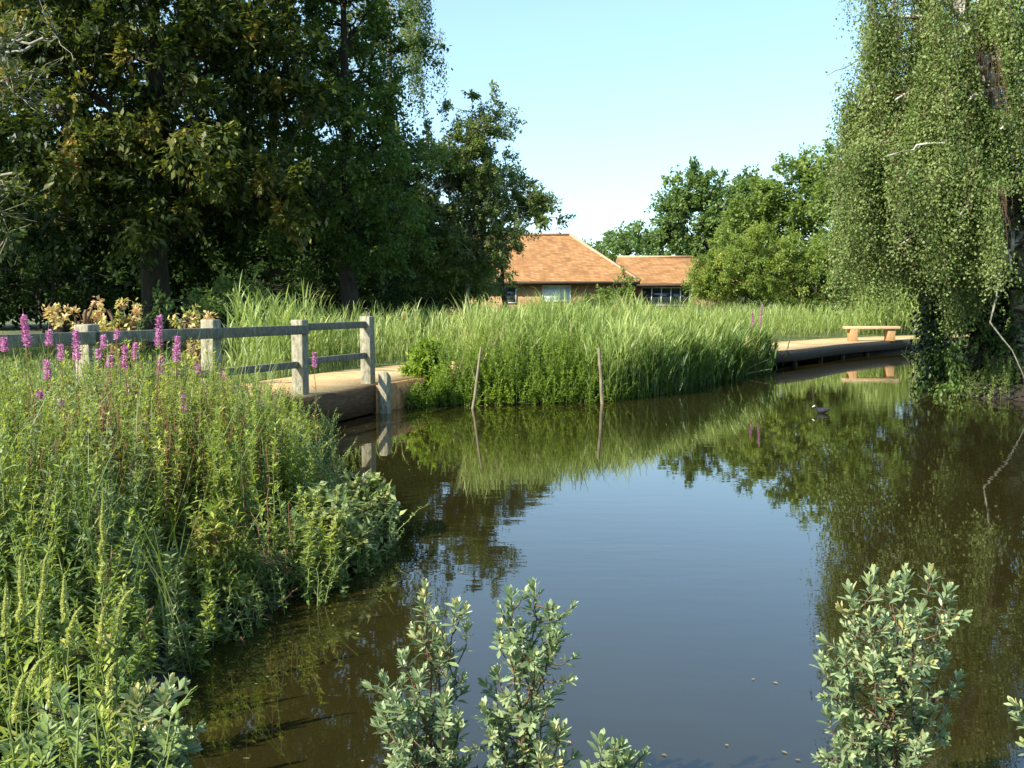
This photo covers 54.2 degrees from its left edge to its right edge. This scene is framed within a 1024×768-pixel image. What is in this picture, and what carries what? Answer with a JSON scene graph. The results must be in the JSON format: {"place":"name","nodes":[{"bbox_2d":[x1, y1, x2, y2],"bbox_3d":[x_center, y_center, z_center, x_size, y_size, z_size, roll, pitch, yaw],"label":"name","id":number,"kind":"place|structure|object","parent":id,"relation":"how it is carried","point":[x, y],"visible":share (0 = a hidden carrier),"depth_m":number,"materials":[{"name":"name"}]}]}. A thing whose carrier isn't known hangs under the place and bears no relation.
{"place":"outdoors","nodes":[
{"label":"outdoors","id":0,"kind":"place"},
{"bbox_2d":[114,672,206,767],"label":"foreground shrub","id":1,"kind":"object","parent":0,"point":[138,698],"visible":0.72,"depth_m":3.05,"materials":[{"name":"green plant"}]},
{"bbox_2d":[375,361,460,372],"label":"path","id":2,"kind":"structure","parent":0,"point":[394,367],"depth_m":18.69,"materials":[{"name":"soil"}]},
{"bbox_2d":[0,351,1023,767],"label":"water","id":3,"kind":"structure","parent":0,"point":[700,553],"depth_m":6.24,"materials":[{"name":"liquid"}]},
{"bbox_2d":[0,584,28,759],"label":"weld plant","id":4,"kind":"object","parent":3,"relation":"on","point":[5,629],"visible":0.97,"depth_m":3.28,"materials":[{"name":"green plant"}]},
{"bbox_2d":[2,552,38,735],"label":"weld plant","id":5,"kind":"object","parent":3,"relation":"on","point":[19,616],"visible":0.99,"depth_m":3.58,"materials":[{"name":"green plant"}]},
{"bbox_2d":[11,672,38,743],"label":"weld plant","id":6,"kind":"object","parent":3,"relation":"on","point":[16,705],"visible":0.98,"depth_m":2.98,"materials":[{"name":"green plant"}]},
{"bbox_2d":[5,655,48,739],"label":"weld plant","id":7,"kind":"object","parent":3,"relation":"on","point":[32,682],"visible":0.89,"depth_m":3.08,"materials":[{"name":"green plant"}]},
{"bbox_2d":[19,607,59,750],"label":"weld plant","id":8,"kind":"object","parent":3,"relation":"on","point":[38,631],"visible":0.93,"depth_m":3.27,"materials":[{"name":"green plant"}]},
{"bbox_2d":[23,552,56,746],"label":"weld plant","id":9,"kind":"object","parent":3,"relation":"on","point":[40,600],"visible":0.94,"depth_m":3.57,"materials":[{"name":"green plant"}]},
{"bbox_2d":[30,658,69,750],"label":"weld plant","id":10,"kind":"object","parent":3,"relation":"on","point":[53,675],"visible":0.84,"depth_m":2.98,"materials":[{"name":"green plant"}]},
{"bbox_2d":[43,574,82,747],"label":"weld plant","id":11,"kind":"object","parent":3,"relation":"on","point":[64,610],"visible":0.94,"depth_m":3.37,"materials":[{"name":"green plant"}]},
{"bbox_2d":[55,605,88,749],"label":"weld plant","id":12,"kind":"object","parent":3,"relation":"on","point":[70,632],"visible":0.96,"depth_m":3.38,"materials":[{"name":"green plant"}]},
{"bbox_2d":[0,406,174,767],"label":"herbs","id":13,"kind":"object","parent":3,"relation":"on","point":[102,712],"visible":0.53,"depth_m":4.09,"materials":[{"name":"green plant"}]},
{"bbox_2d":[0,427,197,767],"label":"herbs","id":14,"kind":"object","parent":3,"relation":"on","point":[76,746],"visible":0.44,"depth_m":3.95,"materials":[{"name":"green plant"}]},
{"bbox_2d":[85,607,118,767],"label":"weld plant","id":15,"kind":"object","parent":3,"relation":"on","point":[102,633],"visible":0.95,"depth_m":3.49,"materials":[{"name":"green plant"}]},
{"bbox_2d":[85,662,126,762],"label":"weld plant","id":16,"kind":"object","parent":3,"relation":"on","point":[109,678],"visible":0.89,"depth_m":3.19,"materials":[{"name":"green plant"}]},
{"bbox_2d":[92,587,135,755],"bbox_3d":[-1.388,1.035,3.500,0.159,0.666,0.119,-1,5,-17],"label":"weld plant","id":17,"kind":"object","parent":3,"relation":"on","point":[117,628],"visible":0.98,"depth_m":3.49,"materials":[{"name":"green plant"}]},
{"bbox_2d":[0,341,333,673],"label":"herbs","id":18,"kind":"object","parent":3,"relation":"on","point":[170,631],"visible":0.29,"depth_m":4.94,"materials":[{"name":"green plant"}]},
{"bbox_2d":[0,392,346,671],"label":"herbs","id":19,"kind":"object","parent":3,"relation":"on","point":[192,648],"visible":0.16,"depth_m":5.70,"materials":[{"name":"green plant"}]},
{"bbox_2d":[186,389,977,760],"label":"floating leaves","id":20,"kind":"object","parent":3,"relation":"on","point":[418,615],"visible":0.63,"depth_m":4.39,"materials":[{"name":"plant"}]},
{"bbox_2d":[908,296,923,344],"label":"reeds","id":21,"kind":"object","parent":3,"relation":"on","point":[913,319],"visible":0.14,"depth_m":32.88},
{"bbox_2d":[0,303,1023,752],"bbox_3d":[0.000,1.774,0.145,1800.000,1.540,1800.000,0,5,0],"label":"ground","id":22,"kind":"structure","parent":0,"point":[1016,393],"depth_m":6.11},
{"bbox_2d":[0,331,12,429],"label":"loosestrife","id":23,"kind":"object","parent":22,"relation":"on","point":[2,344],"visible":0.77,"depth_m":6.80,"materials":[{"name":"purple plant"}]},
{"bbox_2d":[20,308,33,425],"bbox_3d":[-3.067,0.160,6.356,0.090,1.282,0.109,0,5,0],"label":"loosestrife","id":24,"kind":"object","parent":22,"relation":"on","point":[25,333],"visible":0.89,"depth_m":6.30,"materials":[{"name":"purple plant"}]},
{"bbox_2d":[0,0,75,266],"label":"open branched tree","id":25,"kind":"object","parent":22,"relation":"on","point":[9,43],"visible":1,"depth_m":16.81,"materials":[{"name":"green plant"}]},
{"bbox_2d":[43,323,53,435],"bbox_3d":[-3.353,0.138,7.231,0.108,1.156,0.121,-3,6,-33],"label":"loosestrife","id":26,"kind":"object","parent":22,"relation":"on","point":[48,335],"visible":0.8,"depth_m":7.19,"materials":[{"name":"purple plant"}]},
{"bbox_2d":[42,353,55,443],"bbox_3d":[-3.050,0.284,6.667,0.121,0.978,0.118,0,5,0],"label":"loosestrife","id":27,"kind":"object","parent":22,"relation":"on","point":[47,367],"visible":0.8,"depth_m":6.61,"materials":[{"name":"purple plant"}]},
{"bbox_2d":[0,148,107,330],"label":"background tree","id":28,"kind":"object","parent":22,"relation":"on","point":[5,319],"visible":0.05,"depth_m":43.03,"materials":[{"name":"green plant"}]},
{"bbox_2d":[0,681,113,767],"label":"foreground shrub","id":29,"kind":"object","parent":22,"relation":"on","point":[26,739],"visible":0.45,"depth_m":2.88,"materials":[{"name":"green plant"}]},
{"bbox_2d":[56,343,66,410],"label":"loosestrife","id":30,"kind":"object","parent":22,"relation":"on","point":[59,357],"visible":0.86,"depth_m":7.21,"materials":[{"name":"purple plant"}]},
{"bbox_2d":[0,243,139,349],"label":"understorey shrub","id":31,"kind":"object","parent":22,"relation":"on","point":[32,276],"visible":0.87,"depth_m":26.27,"materials":[{"name":"green plant"}]},
{"bbox_2d":[71,323,83,423],"bbox_3d":[-2.897,0.182,6.667,0.129,1.173,0.103,3,5,31],"label":"loosestrife","id":32,"kind":"object","parent":22,"relation":"on","point":[77,354],"visible":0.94,"depth_m":6.61,"materials":[{"name":"purple plant"}]},
{"bbox_2d":[41,295,117,371],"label":"orange leaved shrub","id":33,"kind":"object","parent":22,"relation":"on","point":[90,317],"visible":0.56,"depth_m":13.46,"materials":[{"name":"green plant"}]},
{"bbox_2d":[82,488,121,649],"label":"weld plant","id":34,"kind":"object","parent":22,"relation":"on","point":[104,563],"visible":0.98,"depth_m":3.97,"materials":[{"name":"green plant"}]},
{"bbox_2d":[99,334,108,393],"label":"loosestrife","id":35,"kind":"object","parent":22,"relation":"on","point":[103,339],"visible":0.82,"depth_m":8.00,"materials":[{"name":"purple plant"}]},
{"bbox_2d":[105,350,115,425],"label":"loosestrife","id":36,"kind":"object","parent":22,"relation":"on","point":[110,361],"visible":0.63,"depth_m":7.31,"materials":[{"name":"purple plant"}]},
{"bbox_2d":[1,166,228,326],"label":"background tree","id":37,"kind":"object","parent":22,"relation":"on","point":[107,305],"visible":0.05,"depth_m":43.77,"materials":[{"name":"green plant"}]},
{"bbox_2d":[113,329,120,382],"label":"loosestrife","id":38,"kind":"object","parent":22,"relation":"on","point":[116,334],"visible":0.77,"depth_m":8.19,"materials":[{"name":"purple plant"}]},
{"bbox_2d":[94,297,149,373],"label":"yellowing shrub","id":39,"kind":"object","parent":22,"relation":"on","point":[123,323],"visible":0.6,"depth_m":14.46,"materials":[{"name":"yellow plant"}]},
{"bbox_2d":[119,339,130,429],"bbox_3d":[-2.728,0.205,7.032,0.120,1.045,0.093,-3,6,-34],"label":"loosestrife","id":40,"kind":"object","parent":22,"relation":"on","point":[125,352],"visible":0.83,"depth_m":7.00,"materials":[{"name":"purple plant"}]},
{"bbox_2d":[0,0,266,332],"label":"dark tree","id":41,"kind":"object","parent":22,"relation":"on","point":[95,257],"visible":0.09,"depth_m":32.59,"materials":[{"name":"green plant"}]},
{"bbox_2d":[131,342,143,426],"bbox_3d":[-2.701,0.186,7.241,0.112,1.051,0.110,-3,5,-29],"label":"loosestrife","id":42,"kind":"object","parent":22,"relation":"on","point":[135,346],"visible":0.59,"depth_m":7.20,"materials":[{"name":"purple plant"}]},
{"bbox_2d":[0,332,302,674],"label":"grass","id":43,"kind":"structure","parent":22,"relation":"on","point":[179,568],"depth_m":5.83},
{"bbox_2d":[153,308,164,480],"bbox_3d":[-2.290,0.150,6.456,0.140,1.277,0.102,2,5,26],"label":"loosestrife","id":44,"kind":"object","parent":22,"relation":"on","point":[159,322],"visible":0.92,"depth_m":6.40,"materials":[{"name":"purple plant"}]},
{"bbox_2d":[155,351,164,439],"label":"loosestrife","id":45,"kind":"object","parent":22,"relation":"on","point":[158,361],"visible":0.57,"depth_m":6.90,"materials":[{"name":"purple plant"}]},
{"bbox_2d":[0,354,332,664],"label":"dry stalks","id":46,"kind":"object","parent":22,"relation":"on","point":[166,428],"visible":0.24,"depth_m":6.11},
{"bbox_2d":[0,337,342,666],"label":"herbs","id":47,"kind":"object","parent":22,"relation":"on","point":[290,446],"visible":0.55,"depth_m":6.01,"materials":[{"name":"green plant"}]},
{"bbox_2d":[171,331,180,425],"bbox_3d":[-2.377,0.184,7.024,0.138,1.128,0.107,-4,6,-39],"label":"loosestrife","id":48,"kind":"object","parent":22,"relation":"on","point":[176,354],"visible":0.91,"depth_m":7.00,"materials":[{"name":"purple plant"}]},
{"bbox_2d":[0,0,353,354],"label":"chestnut tree","id":49,"kind":"object","parent":22,"relation":"on","point":[154,139],"visible":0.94,"depth_m":22.58,"materials":[{"name":"green plant"}]},
{"bbox_2d":[167,304,218,382],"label":"orange leaved shrub","id":50,"kind":"object","parent":22,"relation":"on","point":[189,322],"visible":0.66,"depth_m":14.45,"materials":[{"name":"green plant"}]},
{"bbox_2d":[0,316,390,413],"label":"post and rail fence","id":51,"kind":"object","parent":22,"relation":"on","point":[296,330],"visible":0.58,"depth_m":12.07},
{"bbox_2d":[0,384,428,685],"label":"herbs","id":52,"kind":"object","parent":22,"relation":"on","point":[224,638],"visible":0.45,"depth_m":5.49,"materials":[{"name":"green plant"}]},
{"bbox_2d":[135,273,305,346],"bbox_3d":[-6.776,-1.385,22.788,3.405,2.384,3.224,1,5,16],"label":"understorey shrub","id":53,"kind":"object","parent":22,"relation":"on","point":[211,304],"visible":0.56,"depth_m":22.57,"materials":[{"name":"green plant"}]},
{"bbox_2d":[169,493,272,615],"bbox_3d":[-1.558,0.945,5.373,0.594,0.800,0.830,0,5,0],"label":"waterside bush","id":54,"kind":"object","parent":22,"relation":"on","point":[227,550],"visible":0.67,"depth_m":5.24,"materials":[{"name":"green plant"}]},
{"bbox_2d":[61,405,396,673],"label":"dry stalks","id":55,"kind":"object","parent":22,"relation":"on","point":[249,568],"visible":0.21,"depth_m":5.52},
{"bbox_2d":[0,338,462,398],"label":"grass","id":56,"kind":"structure","parent":22,"relation":"on","point":[55,352],"depth_m":20.36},
{"bbox_2d":[135,161,332,327],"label":"background tree","id":57,"kind":"object","parent":22,"relation":"on","point":[180,290],"visible":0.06,"depth_m":42.59,"materials":[{"name":"green plant"}]},
{"bbox_2d":[222,273,339,380],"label":"reeds","id":58,"kind":"object","parent":22,"relation":"on","point":[238,303],"visible":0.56,"depth_m":17.84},
{"bbox_2d":[126,0,453,315],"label":"dark tree","id":59,"kind":"object","parent":22,"relation":"on","point":[201,266],"visible":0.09,"depth_m":34.14,"materials":[{"name":"green plant"}]},
{"bbox_2d":[311,352,320,443],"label":"loosestrife","id":60,"kind":"object","parent":22,"relation":"on","point":[314,360],"visible":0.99,"depth_m":9.54,"materials":[{"name":"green plant"}]},
{"bbox_2d":[178,369,466,423],"bbox_3d":[-4.053,0.593,12.146,2.285,0.733,14.571,2,5,21],"label":"footbridge","id":61,"kind":"object","parent":22,"relation":"on","point":[348,393],"visible":0.27,"depth_m":14.62,"materials":[{"name":"concrete"}]},
{"bbox_2d":[261,479,385,569],"bbox_3d":[-1.218,0.898,6.323,0.790,0.623,0.972,-2,5,-21],"label":"waterside bush","id":62,"kind":"object","parent":22,"relation":"on","point":[353,539],"visible":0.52,"depth_m":6.16,"materials":[{"name":"green plant"}]},
{"bbox_2d":[226,246,432,320],"bbox_3d":[-5.441,-2.458,30.239,6.271,3.315,4.576,0,5,0],"label":"understorey shrub","id":63,"kind":"object","parent":22,"relation":"on","point":[323,278],"visible":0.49,"depth_m":29.19,"materials":[{"name":"green plant"}]},
{"bbox_2d":[249,185,443,321],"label":"background tree","id":64,"kind":"object","parent":22,"relation":"on","point":[365,304],"visible":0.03,"depth_m":44.16,"materials":[{"name":"green plant"}]},
{"bbox_2d":[249,0,458,346],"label":"broad leaved tree","id":65,"kind":"object","parent":22,"relation":"on","point":[351,244],"visible":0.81,"depth_m":27.09,"materials":[{"name":"green plant"}]},
{"bbox_2d":[329,469,406,547],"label":"waterside bush","id":66,"kind":"object","parent":22,"relation":"on","point":[383,497],"visible":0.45,"depth_m":6.91,"materials":[{"name":"green plant"}]},
{"bbox_2d":[326,0,450,328],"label":"weeping birch","id":67,"kind":"object","parent":22,"relation":"on","point":[413,32],"visible":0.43,"depth_m":38.79,"materials":[{"name":"green plant"}]},
{"bbox_2d":[396,332,448,390],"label":"waterside bush","id":68,"kind":"object","parent":22,"relation":"on","point":[418,359],"visible":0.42,"depth_m":16.43,"materials":[{"name":"green plant"}]},
{"bbox_2d":[362,578,487,767],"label":"foreground shrub","id":69,"kind":"object","parent":22,"relation":"on","point":[412,748],"visible":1,"depth_m":2.91,"materials":[{"name":"green plant"}]},
{"bbox_2d":[361,274,495,324],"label":"background tree","id":70,"kind":"object","parent":22,"relation":"on","point":[455,299],"visible":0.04,"depth_m":48.50,"materials":[{"name":"green plant"}]},
{"bbox_2d":[371,268,506,321],"bbox_3d":[-2.898,-3.416,39.970,5.519,3.482,4.222,0,5,0],"label":"understorey shrub","id":71,"kind":"object","parent":22,"relation":"on","point":[449,298],"visible":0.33,"depth_m":39.59,"materials":[{"name":"green plant"}]},
{"bbox_2d":[377,78,562,321],"bbox_3d":[-1.686,-6.490,37.746,7.401,10.033,5.134,0,5,0],"label":"slender tree","id":72,"kind":"object","parent":22,"relation":"on","point":[458,250],"visible":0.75,"depth_m":37.23,"materials":[{"name":"green plant"}]},
{"bbox_2d":[471,347,481,408],"bbox_3d":[-0.574,0.106,15.545,0.054,1.359,0.312,4,6,43],"label":"wooden stake","id":73,"kind":"object","parent":22,"relation":"on","point":[476,383],"visible":0.71,"depth_m":15.54,"materials":[{"name":"brown wood"}]},
{"bbox_2d":[451,145,576,310],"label":"dark alder","id":74,"kind":"object","parent":22,"relation":"on","point":[505,153],"visible":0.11,"depth_m":43.54,"materials":[{"name":"green plant"}]},
{"bbox_2d":[402,233,640,319],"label":"clay roofed house","id":75,"kind":"structure","parent":22,"relation":"on","point":[551,263],"depth_m":60.62,"materials":[{"name":"tile"}]},
{"bbox_2d":[505,286,515,302],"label":"window","id":76,"kind":"structure","parent":75,"relation":"in","point":[511,292],"depth_m":60.23,"materials":[{"name":"black glass"}]},
{"bbox_2d":[542,285,570,301],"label":"window","id":77,"kind":"structure","parent":75,"relation":"in","point":[551,289],"depth_m":60.23,"materials":[{"name":"glass"}]},
{"bbox_2d":[460,577,582,767],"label":"foreground shrub","id":78,"kind":"object","parent":22,"relation":"on","point":[525,746],"visible":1,"depth_m":2.85,"materials":[{"name":"green plant"}]},
{"bbox_2d":[400,368,673,407],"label":"herbs","id":79,"kind":"object","parent":22,"relation":"on","point":[432,399],"visible":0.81,"depth_m":16.14,"materials":[{"name":"green plant"}]},
{"bbox_2d":[420,324,669,404],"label":"herbs","id":80,"kind":"object","parent":22,"relation":"on","point":[574,369],"visible":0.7,"depth_m":16.48,"materials":[{"name":"green plant"}]},
{"bbox_2d":[238,293,910,380],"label":"reeds","id":81,"kind":"object","parent":22,"relation":"on","point":[394,333],"visible":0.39,"depth_m":23.37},
{"bbox_2d":[441,312,754,399],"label":"dead reeds","id":82,"kind":"object","parent":22,"relation":"on","point":[556,362],"visible":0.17,"depth_m":16.76,"materials":[{"name":"plant"}]},
{"bbox_2d":[597,348,603,403],"bbox_3d":[1.452,0.071,16.213,0.144,1.313,0.069,0,5,0],"label":"wooden stake","id":83,"kind":"object","parent":22,"relation":"on","point":[600,378],"visible":0.67,"depth_m":16.17,"materials":[{"name":"brown wood"}]},
{"bbox_2d":[578,265,640,311],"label":"climbing shrub","id":84,"kind":"object","parent":22,"relation":"on","point":[606,293],"visible":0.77,"depth_m":51.59,"materials":[{"name":"green plant"}]},
{"bbox_2d":[449,287,774,401],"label":"reeds","id":85,"kind":"object","parent":22,"relation":"on","point":[501,324],"visible":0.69,"depth_m":17.76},
{"bbox_2d":[580,728,650,767],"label":"foreground shrub","id":86,"kind":"object","parent":22,"relation":"on","point":[625,756],"visible":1,"depth_m":2.84,"materials":[{"name":"green plant"}]},
{"bbox_2d":[582,219,684,262],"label":"distant tree","id":87,"kind":"object","parent":22,"relation":"on","point":[613,244],"visible":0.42,"depth_m":83.22,"materials":[{"name":"green plant"}]},
{"bbox_2d":[616,256,740,313],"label":"clay roofed annexe","id":88,"kind":"structure","parent":22,"relation":"on","point":[661,277],"depth_m":63.36,"materials":[{"name":"tile"}]},
{"bbox_2d":[642,287,690,305],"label":"window","id":89,"kind":"structure","parent":88,"relation":"in","point":[653,293],"depth_m":63.22,"materials":[{"name":"black glass"}]},
{"bbox_2d":[613,315,789,397],"bbox_3d":[4.204,-0.702,21.280,1.868,1.524,9.570,3,5,30],"label":"sedge","id":90,"kind":"object","parent":22,"relation":"on","point":[766,354],"visible":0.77,"depth_m":19.84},
{"bbox_2d":[624,156,789,279],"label":"oak tree","id":91,"kind":"object","parent":22,"relation":"on","point":[680,205],"visible":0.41,"depth_m":74.35,"materials":[{"name":"green plant"}]},
{"bbox_2d":[681,217,831,319],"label":"olive bush","id":92,"kind":"object","parent":22,"relation":"on","point":[784,265],"visible":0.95,"depth_m":41.22,"materials":[{"name":"green plant"}]},
{"bbox_2d":[709,136,851,321],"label":"broad leaved tree","id":93,"kind":"object","parent":22,"relation":"on","point":[779,203],"visible":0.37,"depth_m":52.98,"materials":[{"name":"green plant"}]},
{"bbox_2d":[733,274,849,313],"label":"background hedge","id":94,"kind":"object","parent":22,"relation":"on","point":[755,301],"depth_m":94.25,"materials":[{"name":"green plant"}]},
{"bbox_2d":[782,263,917,331],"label":"green bush","id":95,"kind":"object","parent":22,"relation":"on","point":[818,298],"visible":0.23,"depth_m":40.77,"materials":[{"name":"green plant"}]},
{"bbox_2d":[770,334,966,364],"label":"boardwalk","id":96,"kind":"structure","parent":22,"relation":"on","point":[818,349],"depth_m":29.80,"materials":[{"name":"wood"}]},
{"bbox_2d":[842,326,900,340],"bbox_3d":[11.545,-1.619,32.139,1.720,0.476,0.420,0,5,2],"label":"wooden bench","id":97,"kind":"object","parent":96,"relation":"on","point":[889,333],"visible":0.99,"depth_m":31.96,"materials":[{"name":"brown wood"}]},
{"bbox_2d":[809,562,972,767],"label":"foreground shrub","id":98,"kind":"object","parent":22,"relation":"on","point":[908,668],"visible":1,"depth_m":2.88,"materials":[{"name":"green plant"}]},
{"bbox_2d":[793,115,1023,305],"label":"broad leaved tree","id":99,"kind":"object","parent":22,"relation":"on","point":[815,191],"visible":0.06,"depth_m":43.09,"materials":[{"name":"green plant"}]},
{"bbox_2d":[803,0,1023,376],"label":"weeping birch","id":100,"kind":"object","parent":22,"relation":"on","point":[931,160],"visible":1,"depth_m":16.14,"materials":[{"name":"green plant"}]},
{"bbox_2d":[838,275,1009,340],"bbox_3d":[16.319,-2.948,37.361,6.432,2.890,9.772,0,5,0],"label":"bush","id":101,"kind":"object","parent":22,"relation":"on","point":[882,318],"visible":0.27,"depth_m":38.13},
{"bbox_2d":[905,271,963,390],"bbox_3d":[7.841,-2.080,18.683,1.387,5.263,1.072,0,5,0],"label":"ivy clad tree","id":102,"kind":"object","parent":22,"relation":"on","point":[924,344],"visible":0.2,"depth_m":18.68,"materials":[{"name":"green plant"}]},
{"bbox_2d":[876,255,1023,397],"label":"waterside willow","id":103,"kind":"object","parent":22,"relation":"on","point":[1002,346],"visible":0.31,"depth_m":17.93,"materials":[{"name":"green plant"}]},
{"bbox_2d":[901,335,1023,399],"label":"herbs","id":104,"kind":"object","parent":22,"relation":"on","point":[993,376],"visible":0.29,"depth_m":17.48,"materials":[{"name":"green plant"}]},
{"bbox_2d":[953,260,1013,380],"bbox_3d":[8.727,-1.987,18.497,1.408,4.628,1.219,0,5,0],"label":"ivy clad tree","id":105,"kind":"object","parent":22,"relation":"on","point":[1000,305],"visible":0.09,"depth_m":18.39,"materials":[{"name":"green plant"}]},
{"bbox_2d":[1003,696,1023,755],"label":"foreground shrub","id":106,"kind":"object","parent":22,"relation":"on","point":[1017,717],"visible":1,"depth_m":2.96,"materials":[{"name":"green plant"}]},
{"bbox_2d":[0,0,1023,302],"label":"sky","id":107,"kind":"structure","parent":0,"point":[613,96],"materials":[{"name":"blue"}]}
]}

